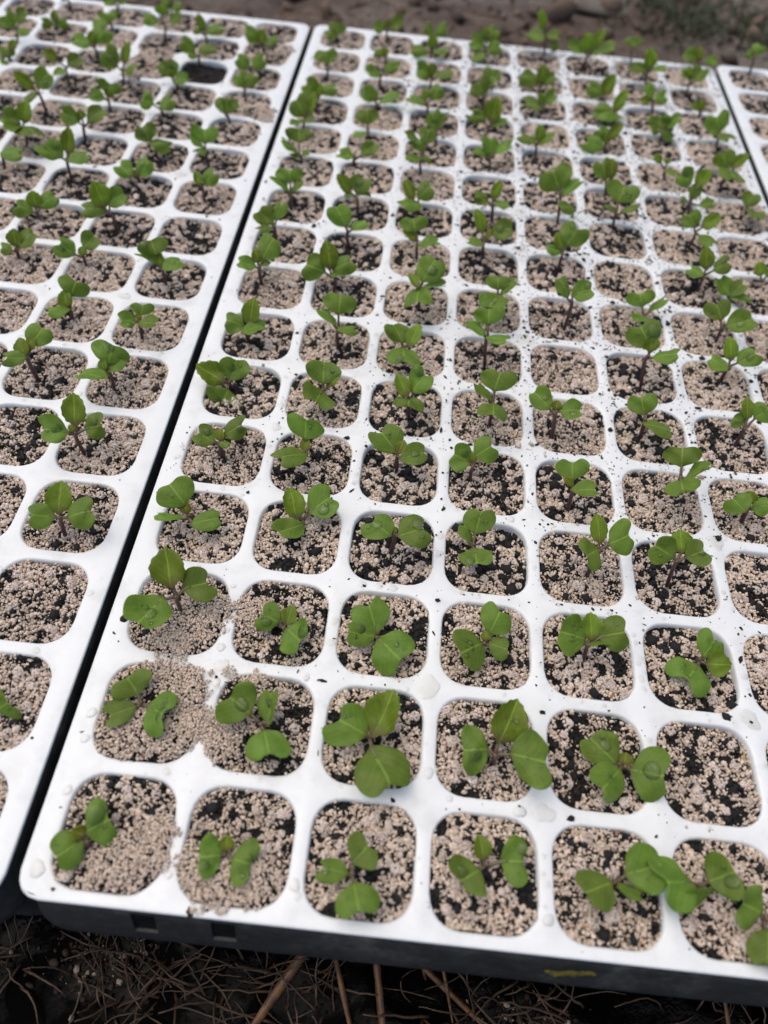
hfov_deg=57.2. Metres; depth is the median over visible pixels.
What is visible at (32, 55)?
soil plug
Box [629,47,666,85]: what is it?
seedling
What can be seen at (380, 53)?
seedling
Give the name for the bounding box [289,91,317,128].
seedling
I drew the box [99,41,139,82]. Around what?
seedling
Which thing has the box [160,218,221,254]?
soil plug
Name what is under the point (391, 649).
seedling
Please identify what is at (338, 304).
seedling
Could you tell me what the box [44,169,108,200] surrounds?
soil plug
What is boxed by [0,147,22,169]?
seedling
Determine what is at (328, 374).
seedling
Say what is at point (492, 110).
seedling
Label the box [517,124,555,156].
seedling
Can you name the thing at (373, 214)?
soil plug
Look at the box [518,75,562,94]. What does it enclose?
soil plug
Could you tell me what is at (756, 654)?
soil plug
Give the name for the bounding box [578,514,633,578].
seedling
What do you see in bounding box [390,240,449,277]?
soil plug
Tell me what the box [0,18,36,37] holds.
soil plug
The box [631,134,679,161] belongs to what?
soil plug
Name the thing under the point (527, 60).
soil plug
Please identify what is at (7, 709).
seedling
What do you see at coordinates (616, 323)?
soil plug
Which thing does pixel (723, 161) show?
seedling
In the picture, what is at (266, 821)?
soil plug
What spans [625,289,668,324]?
seedling
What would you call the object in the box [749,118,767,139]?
soil plug
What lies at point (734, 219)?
soil plug
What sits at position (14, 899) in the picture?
carrier tray
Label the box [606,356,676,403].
soil plug
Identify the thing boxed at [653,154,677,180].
seedling
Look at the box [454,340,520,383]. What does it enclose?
soil plug
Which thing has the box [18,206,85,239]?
soil plug
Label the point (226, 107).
seedling
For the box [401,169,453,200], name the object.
soil plug
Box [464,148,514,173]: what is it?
soil plug
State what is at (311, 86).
seedling
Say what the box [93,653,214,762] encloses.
soil plug
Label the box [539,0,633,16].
stone
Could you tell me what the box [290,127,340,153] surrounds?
soil plug
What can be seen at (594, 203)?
soil plug
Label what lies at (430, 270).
seedling
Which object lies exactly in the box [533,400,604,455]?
soil plug
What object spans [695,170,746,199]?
soil plug
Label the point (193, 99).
soil plug
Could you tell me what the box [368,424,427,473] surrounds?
seedling
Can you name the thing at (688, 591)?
soil plug
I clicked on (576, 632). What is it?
seedling
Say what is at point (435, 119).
seedling
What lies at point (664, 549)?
seedling
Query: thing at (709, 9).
grass
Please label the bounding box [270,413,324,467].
seedling
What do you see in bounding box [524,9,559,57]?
seedling
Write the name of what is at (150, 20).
seedling
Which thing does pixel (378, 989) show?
straw blade
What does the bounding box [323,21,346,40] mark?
seedling
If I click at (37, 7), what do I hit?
soil plug
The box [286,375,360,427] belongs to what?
soil plug
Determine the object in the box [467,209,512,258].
seedling
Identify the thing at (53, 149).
seedling
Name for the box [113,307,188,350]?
soil plug
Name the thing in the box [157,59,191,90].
seedling
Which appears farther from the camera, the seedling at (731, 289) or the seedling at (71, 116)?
the seedling at (71, 116)
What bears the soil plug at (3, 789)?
on the seed tray at (22, 764)
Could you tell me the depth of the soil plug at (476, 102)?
0.48 m
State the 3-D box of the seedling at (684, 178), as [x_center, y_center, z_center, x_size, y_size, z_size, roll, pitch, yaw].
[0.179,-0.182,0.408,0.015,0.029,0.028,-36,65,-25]
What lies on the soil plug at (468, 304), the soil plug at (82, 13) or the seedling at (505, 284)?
the seedling at (505, 284)
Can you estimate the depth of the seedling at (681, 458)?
0.28 m
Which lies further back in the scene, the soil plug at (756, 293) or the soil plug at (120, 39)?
the soil plug at (120, 39)
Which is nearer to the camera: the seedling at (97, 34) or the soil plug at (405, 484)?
the soil plug at (405, 484)
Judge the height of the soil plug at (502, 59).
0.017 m
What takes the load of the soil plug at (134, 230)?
on the seed tray at (22, 764)
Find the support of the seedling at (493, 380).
on the soil plug at (469, 424)
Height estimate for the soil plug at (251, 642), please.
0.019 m
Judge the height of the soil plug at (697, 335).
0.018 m
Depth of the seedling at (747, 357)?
0.32 m
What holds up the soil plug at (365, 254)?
on the seed tray at (309, 787)
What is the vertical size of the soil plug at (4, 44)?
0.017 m
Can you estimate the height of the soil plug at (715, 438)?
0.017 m
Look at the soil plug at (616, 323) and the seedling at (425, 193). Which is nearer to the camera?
the soil plug at (616, 323)
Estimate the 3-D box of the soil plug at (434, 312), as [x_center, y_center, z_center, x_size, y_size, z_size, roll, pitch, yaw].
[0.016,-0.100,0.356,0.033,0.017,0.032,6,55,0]
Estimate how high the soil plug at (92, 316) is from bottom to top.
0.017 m
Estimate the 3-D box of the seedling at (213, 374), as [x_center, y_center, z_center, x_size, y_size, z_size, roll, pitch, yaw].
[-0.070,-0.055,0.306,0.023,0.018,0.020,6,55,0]
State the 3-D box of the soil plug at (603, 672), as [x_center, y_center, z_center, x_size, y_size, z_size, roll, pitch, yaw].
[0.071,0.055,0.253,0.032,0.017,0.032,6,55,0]
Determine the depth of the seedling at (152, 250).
0.34 m
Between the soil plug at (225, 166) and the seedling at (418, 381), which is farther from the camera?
the soil plug at (225, 166)
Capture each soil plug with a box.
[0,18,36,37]
[0,40,17,58]
[0,69,50,91]
[0,95,29,116]
[0,127,6,140]
[0,162,45,193]
[0,199,16,229]
[0,244,62,283]
[0,289,37,333]
[0,344,7,366]
[0,406,57,465]
[0,474,25,535]
[0,559,87,643]
[0,653,51,750]
[0,772,7,814]
[4,346,87,399]
[5,0,54,15]
[9,131,60,158]
[16,46,69,66]
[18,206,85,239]
[22,482,118,552]
[29,99,86,126]
[36,25,87,42]
[38,298,112,342]
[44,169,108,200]
[51,74,101,98]
[52,775,181,894]
[57,5,103,21]
[57,416,145,475]
[66,250,134,291]
[69,138,127,165]
[71,50,120,72]
[87,108,144,133]
[87,356,167,408]
[91,28,137,48]
[91,212,154,247]
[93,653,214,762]
[106,80,160,104]
[112,10,144,26]
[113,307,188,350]
[117,175,171,207]
[119,48,173,80]
[129,577,232,661]
[131,142,187,171]
[136,262,205,299]
[139,35,182,53]
[152,113,202,139]
[153,14,197,32]
[158,492,247,563]
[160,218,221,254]
[167,87,215,110]
[173,787,295,917]
[175,182,235,214]
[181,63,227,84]
[182,425,265,485]
[190,150,248,178]
[193,41,238,59]
[195,664,312,775]
[204,17,247,37]
[204,368,279,418]
[210,122,260,146]
[219,93,276,122]
[223,317,293,360]
[223,580,328,665]
[231,69,280,89]
[238,267,305,308]
[243,42,295,65]
[254,229,315,263]
[254,503,340,573]
[256,24,297,42]
[269,191,324,222]
[271,434,351,495]
[282,157,332,186]
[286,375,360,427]
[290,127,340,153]
[299,100,347,123]
[300,320,368,368]
[305,801,415,922]
[311,275,375,316]
[312,73,353,96]
[314,52,359,72]
[321,31,365,49]
[323,688,421,788]
[327,234,382,270]
[335,198,388,230]
[337,594,428,677]
[341,162,393,193]
[347,133,398,160]
[350,515,433,584]
[353,104,402,130]
[359,80,406,102]
[360,448,436,505]
[365,56,410,77]
[369,381,440,436]
[371,34,413,54]
[377,333,444,376]
[384,281,446,324]
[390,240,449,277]
[396,205,451,237]
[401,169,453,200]
[405,139,455,166]
[409,113,457,136]
[414,86,459,108]
[417,61,460,83]
[421,40,461,60]
[430,813,537,936]
[436,700,530,801]
[440,603,529,689]
[444,522,525,595]
[448,453,523,515]
[451,391,521,446]
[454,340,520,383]
[457,291,518,333]
[459,249,517,284]
[460,210,515,244]
[462,180,515,206]
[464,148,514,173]
[465,120,512,142]
[466,93,512,114]
[468,69,510,89]
[469,49,510,65]
[517,51,559,71]
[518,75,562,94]
[519,97,565,120]
[521,123,569,148]
[522,154,573,178]
[523,182,575,213]
[525,217,580,251]
[527,258,585,292]
[528,299,591,341]
[531,346,598,394]
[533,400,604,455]
[536,464,614,524]
[539,532,622,605]
[543,615,632,700]
[547,709,643,813]
[552,826,661,950]
[566,57,608,76]
[569,78,614,100]
[572,103,617,126]
[576,131,625,154]
[580,161,632,185]
[584,192,638,220]
[589,223,644,258]
[594,260,652,299]
[600,305,664,348]
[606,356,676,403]
[614,408,685,464]
[615,62,657,81]
[619,84,664,106]
[622,471,702,534]
[625,111,673,131]
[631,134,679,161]
[632,543,717,616]
[637,163,688,192]
[643,627,737,712]
[644,198,700,227]
[652,229,703,266]
[657,722,761,826]
[661,270,721,308]
[664,68,707,87]
[670,90,716,111]
[671,315,737,357]
[673,840,767,965]
[679,113,723,138]
[682,362,750,411]
[686,141,743,171]
[694,418,767,473]
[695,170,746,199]
[705,202,767,234]
[708,480,767,544]
[716,239,767,272]
[725,553,767,624]
[729,70,767,91]
[732,276,767,315]
[739,94,767,114]
[743,321,767,361]
[744,635,767,713]
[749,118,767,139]
[757,371,767,406]
[761,146,767,162]
[766,744,767,762]
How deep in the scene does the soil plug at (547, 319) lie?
0.35 m
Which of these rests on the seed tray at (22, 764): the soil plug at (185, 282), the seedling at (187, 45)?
the soil plug at (185, 282)
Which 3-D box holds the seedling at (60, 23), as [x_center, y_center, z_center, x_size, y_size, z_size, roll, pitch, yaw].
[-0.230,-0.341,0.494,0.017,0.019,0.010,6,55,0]
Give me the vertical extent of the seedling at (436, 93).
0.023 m
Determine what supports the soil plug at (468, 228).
on the seed tray at (309, 787)
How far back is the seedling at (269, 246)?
0.34 m
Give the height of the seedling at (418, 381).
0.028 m
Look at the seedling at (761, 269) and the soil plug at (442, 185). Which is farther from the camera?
the soil plug at (442, 185)
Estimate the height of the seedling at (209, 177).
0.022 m
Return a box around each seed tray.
[0,0,308,884]
[19,25,767,980]
[717,66,767,196]
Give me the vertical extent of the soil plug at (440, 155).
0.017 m
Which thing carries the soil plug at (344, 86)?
on the seed tray at (309, 787)
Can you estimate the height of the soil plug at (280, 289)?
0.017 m
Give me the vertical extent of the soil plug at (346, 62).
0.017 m
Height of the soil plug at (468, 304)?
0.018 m
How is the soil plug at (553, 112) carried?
on the seed tray at (309, 787)
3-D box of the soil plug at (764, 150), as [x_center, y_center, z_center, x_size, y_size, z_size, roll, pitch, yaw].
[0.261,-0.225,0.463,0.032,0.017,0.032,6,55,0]
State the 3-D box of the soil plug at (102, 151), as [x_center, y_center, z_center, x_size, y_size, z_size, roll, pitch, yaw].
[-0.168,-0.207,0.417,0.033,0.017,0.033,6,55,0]
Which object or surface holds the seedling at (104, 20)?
on the soil plug at (120, 39)
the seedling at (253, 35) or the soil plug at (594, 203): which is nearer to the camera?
the soil plug at (594, 203)
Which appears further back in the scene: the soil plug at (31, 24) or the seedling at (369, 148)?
the soil plug at (31, 24)
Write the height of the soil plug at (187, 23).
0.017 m
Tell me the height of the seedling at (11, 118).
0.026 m
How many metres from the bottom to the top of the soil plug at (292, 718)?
0.019 m
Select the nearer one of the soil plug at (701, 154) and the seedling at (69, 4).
the soil plug at (701, 154)
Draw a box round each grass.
[0,913,765,1023]
[596,0,767,62]
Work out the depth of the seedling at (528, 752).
0.22 m
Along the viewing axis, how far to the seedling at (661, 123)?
0.46 m
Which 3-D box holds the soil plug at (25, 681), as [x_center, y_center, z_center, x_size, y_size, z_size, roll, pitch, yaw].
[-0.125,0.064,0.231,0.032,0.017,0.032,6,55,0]
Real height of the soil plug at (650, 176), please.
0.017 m
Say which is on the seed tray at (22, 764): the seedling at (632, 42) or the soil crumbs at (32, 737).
the soil crumbs at (32, 737)
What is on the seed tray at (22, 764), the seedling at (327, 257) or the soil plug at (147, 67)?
the soil plug at (147, 67)
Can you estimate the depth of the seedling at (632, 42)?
0.52 m
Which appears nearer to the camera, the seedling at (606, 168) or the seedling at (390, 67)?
the seedling at (606, 168)
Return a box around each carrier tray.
[0,35,308,922]
[37,883,767,1006]
[716,73,767,207]
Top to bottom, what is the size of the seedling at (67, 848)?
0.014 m
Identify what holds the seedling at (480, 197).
on the soil plug at (468, 228)
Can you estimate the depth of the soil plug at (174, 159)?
0.41 m
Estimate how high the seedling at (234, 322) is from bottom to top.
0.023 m
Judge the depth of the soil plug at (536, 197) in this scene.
0.41 m
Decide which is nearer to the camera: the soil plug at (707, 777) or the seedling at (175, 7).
the soil plug at (707, 777)
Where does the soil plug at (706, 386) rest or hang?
on the seed tray at (309, 787)
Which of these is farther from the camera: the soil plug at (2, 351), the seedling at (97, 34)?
the seedling at (97, 34)
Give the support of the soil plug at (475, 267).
on the seed tray at (309, 787)
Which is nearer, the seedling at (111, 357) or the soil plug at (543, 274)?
the seedling at (111, 357)
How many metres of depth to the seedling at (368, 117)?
0.43 m
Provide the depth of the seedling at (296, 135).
0.41 m
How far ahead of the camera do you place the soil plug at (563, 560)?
0.27 m
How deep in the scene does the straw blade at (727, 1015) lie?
0.24 m
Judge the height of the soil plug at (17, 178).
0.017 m
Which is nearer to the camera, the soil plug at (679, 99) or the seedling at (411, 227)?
the seedling at (411, 227)
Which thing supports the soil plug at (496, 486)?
on the seed tray at (309, 787)
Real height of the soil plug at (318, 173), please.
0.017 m
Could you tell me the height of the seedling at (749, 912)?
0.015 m
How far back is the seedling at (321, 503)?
0.27 m
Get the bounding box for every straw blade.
[251,956,305,1023]
[334,960,351,1023]
[373,964,384,1023]
[422,969,482,1023]
[442,972,452,1022]
[723,1003,730,1023]
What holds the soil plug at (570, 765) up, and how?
on the seed tray at (309, 787)
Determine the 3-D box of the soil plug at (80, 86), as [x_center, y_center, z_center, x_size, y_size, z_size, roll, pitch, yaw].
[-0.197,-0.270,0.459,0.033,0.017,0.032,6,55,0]
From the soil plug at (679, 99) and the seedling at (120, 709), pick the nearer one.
the seedling at (120, 709)
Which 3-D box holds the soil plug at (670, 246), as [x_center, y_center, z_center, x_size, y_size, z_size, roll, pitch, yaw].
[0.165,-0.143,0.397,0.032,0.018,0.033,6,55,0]
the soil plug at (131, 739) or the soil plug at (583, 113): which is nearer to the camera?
the soil plug at (131, 739)
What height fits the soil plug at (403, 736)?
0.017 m
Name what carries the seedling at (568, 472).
on the soil plug at (552, 490)
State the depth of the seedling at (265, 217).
0.36 m
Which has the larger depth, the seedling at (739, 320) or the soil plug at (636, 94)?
the soil plug at (636, 94)
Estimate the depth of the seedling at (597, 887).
0.20 m
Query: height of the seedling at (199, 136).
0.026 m
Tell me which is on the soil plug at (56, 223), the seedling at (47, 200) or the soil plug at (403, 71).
the seedling at (47, 200)
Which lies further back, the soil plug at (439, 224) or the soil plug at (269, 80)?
the soil plug at (269, 80)
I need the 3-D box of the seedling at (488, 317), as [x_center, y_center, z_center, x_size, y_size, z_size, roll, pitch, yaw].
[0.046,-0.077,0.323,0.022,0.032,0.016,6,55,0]
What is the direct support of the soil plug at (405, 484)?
on the seed tray at (309, 787)
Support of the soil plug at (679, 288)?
on the seed tray at (309, 787)
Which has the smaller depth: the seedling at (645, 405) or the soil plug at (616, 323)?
the seedling at (645, 405)
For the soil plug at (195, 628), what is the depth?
0.24 m
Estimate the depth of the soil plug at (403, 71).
0.50 m
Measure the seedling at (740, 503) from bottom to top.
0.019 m
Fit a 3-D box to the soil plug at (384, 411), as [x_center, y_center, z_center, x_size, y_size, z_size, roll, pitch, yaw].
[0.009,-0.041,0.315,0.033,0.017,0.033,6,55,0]
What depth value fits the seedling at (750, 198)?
0.41 m
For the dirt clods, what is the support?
on the ground at (269, 9)
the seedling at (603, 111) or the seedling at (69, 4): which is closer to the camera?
the seedling at (603, 111)
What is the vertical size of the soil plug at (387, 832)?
0.017 m
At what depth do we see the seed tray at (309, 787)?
0.26 m
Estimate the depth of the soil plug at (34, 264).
0.35 m
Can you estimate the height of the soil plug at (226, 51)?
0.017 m
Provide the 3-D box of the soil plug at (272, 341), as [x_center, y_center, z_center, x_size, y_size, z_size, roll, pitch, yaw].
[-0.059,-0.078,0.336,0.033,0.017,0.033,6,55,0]
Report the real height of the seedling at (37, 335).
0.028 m
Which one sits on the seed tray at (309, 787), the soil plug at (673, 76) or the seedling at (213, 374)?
the soil plug at (673, 76)
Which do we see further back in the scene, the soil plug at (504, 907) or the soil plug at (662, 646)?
the soil plug at (662, 646)
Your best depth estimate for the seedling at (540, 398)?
0.29 m
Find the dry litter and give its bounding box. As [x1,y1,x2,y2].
[128,0,767,72]
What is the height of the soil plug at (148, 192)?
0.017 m
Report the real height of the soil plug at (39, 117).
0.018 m
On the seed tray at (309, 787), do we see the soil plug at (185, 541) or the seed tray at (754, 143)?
the soil plug at (185, 541)
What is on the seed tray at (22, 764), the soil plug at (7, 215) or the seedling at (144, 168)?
the soil plug at (7, 215)
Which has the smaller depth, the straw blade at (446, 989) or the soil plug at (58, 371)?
the straw blade at (446, 989)
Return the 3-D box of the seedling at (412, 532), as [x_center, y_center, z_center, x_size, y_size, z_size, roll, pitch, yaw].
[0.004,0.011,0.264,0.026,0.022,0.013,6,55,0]
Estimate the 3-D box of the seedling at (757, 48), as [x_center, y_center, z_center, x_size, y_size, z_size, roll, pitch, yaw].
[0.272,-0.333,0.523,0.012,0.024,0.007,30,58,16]
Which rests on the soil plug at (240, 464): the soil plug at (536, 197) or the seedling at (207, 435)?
the seedling at (207, 435)
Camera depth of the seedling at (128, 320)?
0.32 m
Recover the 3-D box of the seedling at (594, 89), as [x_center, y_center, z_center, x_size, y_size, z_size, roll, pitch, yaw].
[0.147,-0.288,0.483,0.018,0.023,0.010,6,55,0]
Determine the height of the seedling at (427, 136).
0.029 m
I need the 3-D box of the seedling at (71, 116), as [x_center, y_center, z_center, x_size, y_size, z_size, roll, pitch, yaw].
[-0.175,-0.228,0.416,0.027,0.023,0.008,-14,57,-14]
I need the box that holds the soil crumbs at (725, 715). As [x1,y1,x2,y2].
[51,33,767,949]
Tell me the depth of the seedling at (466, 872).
0.20 m
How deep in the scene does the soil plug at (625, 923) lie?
0.20 m
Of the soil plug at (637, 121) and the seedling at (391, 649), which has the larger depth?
the soil plug at (637, 121)
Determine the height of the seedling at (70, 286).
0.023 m
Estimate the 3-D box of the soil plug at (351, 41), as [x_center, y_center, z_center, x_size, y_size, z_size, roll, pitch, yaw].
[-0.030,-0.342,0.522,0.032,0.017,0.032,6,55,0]
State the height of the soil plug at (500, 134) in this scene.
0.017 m
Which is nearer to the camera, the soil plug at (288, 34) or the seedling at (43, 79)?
the seedling at (43, 79)
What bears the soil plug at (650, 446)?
on the seed tray at (309, 787)
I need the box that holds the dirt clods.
[114,0,767,67]
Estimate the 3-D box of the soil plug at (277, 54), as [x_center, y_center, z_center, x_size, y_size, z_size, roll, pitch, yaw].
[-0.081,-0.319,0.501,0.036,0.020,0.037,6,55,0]
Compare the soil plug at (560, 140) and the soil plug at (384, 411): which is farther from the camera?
the soil plug at (560, 140)
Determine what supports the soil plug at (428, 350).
on the seed tray at (309, 787)
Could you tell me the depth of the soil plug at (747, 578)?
0.27 m
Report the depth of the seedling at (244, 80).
0.46 m
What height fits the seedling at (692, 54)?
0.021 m
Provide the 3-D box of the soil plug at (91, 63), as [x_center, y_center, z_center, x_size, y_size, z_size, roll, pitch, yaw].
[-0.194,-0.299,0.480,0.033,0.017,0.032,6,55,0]
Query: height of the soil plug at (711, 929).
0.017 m
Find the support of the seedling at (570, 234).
on the soil plug at (543, 274)
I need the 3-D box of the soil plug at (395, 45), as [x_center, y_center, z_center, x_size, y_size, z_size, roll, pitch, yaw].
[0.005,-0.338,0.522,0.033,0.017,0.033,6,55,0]
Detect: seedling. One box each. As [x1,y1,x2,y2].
[0,6,29,43]
[0,39,16,64]
[0,100,45,146]
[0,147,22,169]
[0,227,36,258]
[0,689,21,718]
[1,323,52,381]
[12,66,53,116]
[12,190,59,221]
[28,480,94,536]
[34,126,88,181]
[38,392,105,456]
[41,9,69,30]
[43,48,83,84]
[44,275,89,319]
[50,798,117,869]
[52,230,99,266]
[60,104,107,140]
[62,0,71,10]
[70,24,112,58]
[75,339,129,392]
[80,181,127,233]
[88,78,122,111]
[91,9,117,31]
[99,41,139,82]
[102,0,125,19]
[102,668,177,737]
[113,157,153,182]
[117,302,158,339]
[123,547,217,628]
[134,122,172,156]
[134,237,184,285]
[140,91,175,116]
[143,4,180,38]
[154,476,220,530]
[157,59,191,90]
[160,0,183,15]
[179,35,216,66]
[189,124,217,167]
[192,13,224,43]
[192,415,246,458]
[193,167,218,201]
[195,356,249,409]
[198,833,259,886]
[214,97,239,123]
[215,681,291,760]
[224,297,267,343]
[232,70,258,97]
[235,52,266,71]
[236,233,280,285]
[245,25,277,47]
[253,201,287,240]
[255,601,307,654]
[270,167,303,210]
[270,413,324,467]
[271,484,338,538]
[281,127,312,163]
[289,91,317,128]
[301,76,337,104]
[301,240,356,292]
[303,360,341,409]
[314,48,337,79]
[315,831,379,919]
[316,292,358,349]
[322,689,409,797]
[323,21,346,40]
[326,204,368,248]
[336,140,379,166]
[336,173,371,214]
[347,596,414,675]
[353,109,378,138]
[360,84,399,110]
[360,514,431,556]
[365,61,400,86]
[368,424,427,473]
[373,13,403,43]
[373,47,387,64]
[384,323,421,365]
[393,365,433,420]
[397,179,433,215]
[399,216,440,259]
[404,255,445,310]
[405,126,436,174]
[406,83,444,113]
[411,21,448,57]
[416,60,453,89]
[426,109,448,146]
[448,834,528,896]
[449,436,498,482]
[452,601,511,671]
[458,508,495,565]
[461,699,551,789]
[464,305,510,366]
[467,97,509,133]
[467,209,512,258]
[468,24,501,61]
[470,74,496,108]
[472,135,512,171]
[473,180,508,221]
[474,369,517,427]
[479,275,516,308]
[483,66,500,88]
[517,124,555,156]
[518,64,557,92]
[523,87,557,114]
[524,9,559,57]
[529,385,581,438]
[538,162,583,224]
[545,220,589,271]
[555,276,593,330]
[555,459,599,512]
[557,612,628,661]
[568,28,615,71]
[575,842,666,912]
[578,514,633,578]
[580,123,623,153]
[580,730,670,803]
[585,73,616,99]
[591,89,628,121]
[593,157,617,196]
[604,179,640,229]
[624,37,643,66]
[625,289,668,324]
[625,319,679,387]
[627,393,671,439]
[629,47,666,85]
[640,82,667,114]
[648,112,681,143]
[648,530,711,588]
[648,851,744,913]
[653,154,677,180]
[662,447,713,498]
[665,627,731,697]
[676,166,714,213]
[681,65,708,97]
[681,209,721,248]
[683,46,717,66]
[685,246,731,293]
[690,99,705,118]
[703,299,757,340]
[704,109,736,146]
[707,337,762,380]
[712,149,749,187]
[714,275,751,304]
[723,491,767,523]
[730,397,767,446]
[735,885,767,964]
[742,190,764,219]
[744,43,765,76]
[752,261,767,282]
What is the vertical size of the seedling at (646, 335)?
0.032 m
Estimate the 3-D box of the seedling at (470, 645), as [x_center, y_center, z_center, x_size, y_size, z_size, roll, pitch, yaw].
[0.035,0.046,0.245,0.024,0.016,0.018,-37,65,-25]
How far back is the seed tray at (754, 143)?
0.49 m
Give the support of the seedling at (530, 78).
on the soil plug at (556, 84)
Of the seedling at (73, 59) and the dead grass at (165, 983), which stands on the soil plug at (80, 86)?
the seedling at (73, 59)
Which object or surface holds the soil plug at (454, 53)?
on the seed tray at (309, 787)
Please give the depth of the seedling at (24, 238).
0.34 m
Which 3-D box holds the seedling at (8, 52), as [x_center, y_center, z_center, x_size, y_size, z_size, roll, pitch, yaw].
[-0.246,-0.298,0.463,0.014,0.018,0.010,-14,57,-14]
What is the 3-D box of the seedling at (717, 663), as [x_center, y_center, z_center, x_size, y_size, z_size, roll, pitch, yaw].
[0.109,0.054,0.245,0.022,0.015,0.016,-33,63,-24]
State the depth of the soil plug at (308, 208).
0.39 m
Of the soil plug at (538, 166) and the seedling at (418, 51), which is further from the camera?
the seedling at (418, 51)
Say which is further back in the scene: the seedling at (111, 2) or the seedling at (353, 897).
the seedling at (111, 2)
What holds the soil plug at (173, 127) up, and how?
on the seed tray at (22, 764)
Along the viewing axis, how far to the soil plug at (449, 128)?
0.46 m
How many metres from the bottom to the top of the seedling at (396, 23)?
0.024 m
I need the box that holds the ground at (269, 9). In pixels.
[90,0,767,75]
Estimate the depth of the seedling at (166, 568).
0.24 m
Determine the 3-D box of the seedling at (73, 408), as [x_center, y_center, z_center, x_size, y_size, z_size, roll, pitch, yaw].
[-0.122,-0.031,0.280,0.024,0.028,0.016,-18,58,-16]
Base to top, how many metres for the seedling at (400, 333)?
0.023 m
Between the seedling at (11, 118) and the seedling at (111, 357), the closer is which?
the seedling at (111, 357)
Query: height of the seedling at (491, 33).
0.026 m
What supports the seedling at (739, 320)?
on the soil plug at (697, 335)
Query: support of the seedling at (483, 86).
on the soil plug at (476, 102)
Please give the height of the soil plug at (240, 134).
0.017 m
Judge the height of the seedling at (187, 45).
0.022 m
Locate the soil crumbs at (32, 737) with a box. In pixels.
[9,2,278,738]
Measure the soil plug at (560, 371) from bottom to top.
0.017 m
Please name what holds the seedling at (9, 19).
on the soil plug at (4, 44)
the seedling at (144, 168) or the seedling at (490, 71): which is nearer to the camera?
the seedling at (144, 168)
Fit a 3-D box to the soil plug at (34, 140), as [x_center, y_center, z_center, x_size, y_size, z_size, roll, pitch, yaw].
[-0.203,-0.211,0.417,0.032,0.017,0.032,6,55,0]
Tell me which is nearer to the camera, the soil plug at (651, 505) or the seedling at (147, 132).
the soil plug at (651, 505)
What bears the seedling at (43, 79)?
on the soil plug at (39, 117)
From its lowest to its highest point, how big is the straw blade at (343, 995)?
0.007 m
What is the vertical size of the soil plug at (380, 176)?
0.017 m
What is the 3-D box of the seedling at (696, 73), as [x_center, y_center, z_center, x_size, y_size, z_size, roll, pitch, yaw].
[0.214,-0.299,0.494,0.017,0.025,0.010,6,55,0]
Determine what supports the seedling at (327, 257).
on the soil plug at (361, 292)
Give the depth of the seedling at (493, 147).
0.42 m
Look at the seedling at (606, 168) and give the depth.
0.41 m
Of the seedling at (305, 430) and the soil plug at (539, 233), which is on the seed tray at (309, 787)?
the soil plug at (539, 233)
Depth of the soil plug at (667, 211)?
0.41 m
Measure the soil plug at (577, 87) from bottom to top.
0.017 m
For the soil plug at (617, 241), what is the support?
on the seed tray at (309, 787)
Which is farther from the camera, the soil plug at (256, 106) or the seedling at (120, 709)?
the soil plug at (256, 106)
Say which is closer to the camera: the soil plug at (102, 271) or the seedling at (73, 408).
the seedling at (73, 408)
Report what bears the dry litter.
on the ground at (269, 9)
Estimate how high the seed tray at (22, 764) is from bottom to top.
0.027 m
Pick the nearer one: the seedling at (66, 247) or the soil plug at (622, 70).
the seedling at (66, 247)
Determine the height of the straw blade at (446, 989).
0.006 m
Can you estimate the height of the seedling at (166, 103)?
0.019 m
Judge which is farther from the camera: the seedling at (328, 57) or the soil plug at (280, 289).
the seedling at (328, 57)
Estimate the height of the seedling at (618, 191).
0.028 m
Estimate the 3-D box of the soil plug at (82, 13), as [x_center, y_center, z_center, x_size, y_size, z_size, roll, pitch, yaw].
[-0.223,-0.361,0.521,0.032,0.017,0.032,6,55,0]
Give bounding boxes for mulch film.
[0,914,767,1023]
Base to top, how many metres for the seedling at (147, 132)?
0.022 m
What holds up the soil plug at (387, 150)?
on the seed tray at (309, 787)
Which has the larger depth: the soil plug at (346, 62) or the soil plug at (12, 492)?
the soil plug at (346, 62)
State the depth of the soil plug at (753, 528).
0.29 m
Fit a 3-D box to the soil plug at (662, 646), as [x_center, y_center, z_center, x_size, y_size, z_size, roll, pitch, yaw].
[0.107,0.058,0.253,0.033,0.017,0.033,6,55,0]
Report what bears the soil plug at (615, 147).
on the seed tray at (309, 787)
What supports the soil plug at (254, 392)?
on the seed tray at (309, 787)
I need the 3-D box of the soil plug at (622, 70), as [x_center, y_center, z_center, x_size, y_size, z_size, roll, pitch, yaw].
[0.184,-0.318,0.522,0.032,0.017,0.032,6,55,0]
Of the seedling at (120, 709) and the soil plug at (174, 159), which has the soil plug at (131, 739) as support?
the seedling at (120, 709)
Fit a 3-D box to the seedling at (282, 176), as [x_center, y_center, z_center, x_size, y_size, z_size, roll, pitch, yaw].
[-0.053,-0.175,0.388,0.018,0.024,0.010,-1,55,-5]
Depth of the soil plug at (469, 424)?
0.31 m
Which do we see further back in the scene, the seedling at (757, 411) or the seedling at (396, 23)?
the seedling at (396, 23)
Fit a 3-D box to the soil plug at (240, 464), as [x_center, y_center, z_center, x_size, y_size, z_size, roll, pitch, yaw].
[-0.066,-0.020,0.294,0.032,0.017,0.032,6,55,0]
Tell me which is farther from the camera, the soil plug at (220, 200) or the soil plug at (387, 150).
the soil plug at (387, 150)
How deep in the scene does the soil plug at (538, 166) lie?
0.44 m
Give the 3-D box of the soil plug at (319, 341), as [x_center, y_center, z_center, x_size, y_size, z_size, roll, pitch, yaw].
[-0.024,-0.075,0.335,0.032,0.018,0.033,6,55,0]
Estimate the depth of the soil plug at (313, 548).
0.27 m

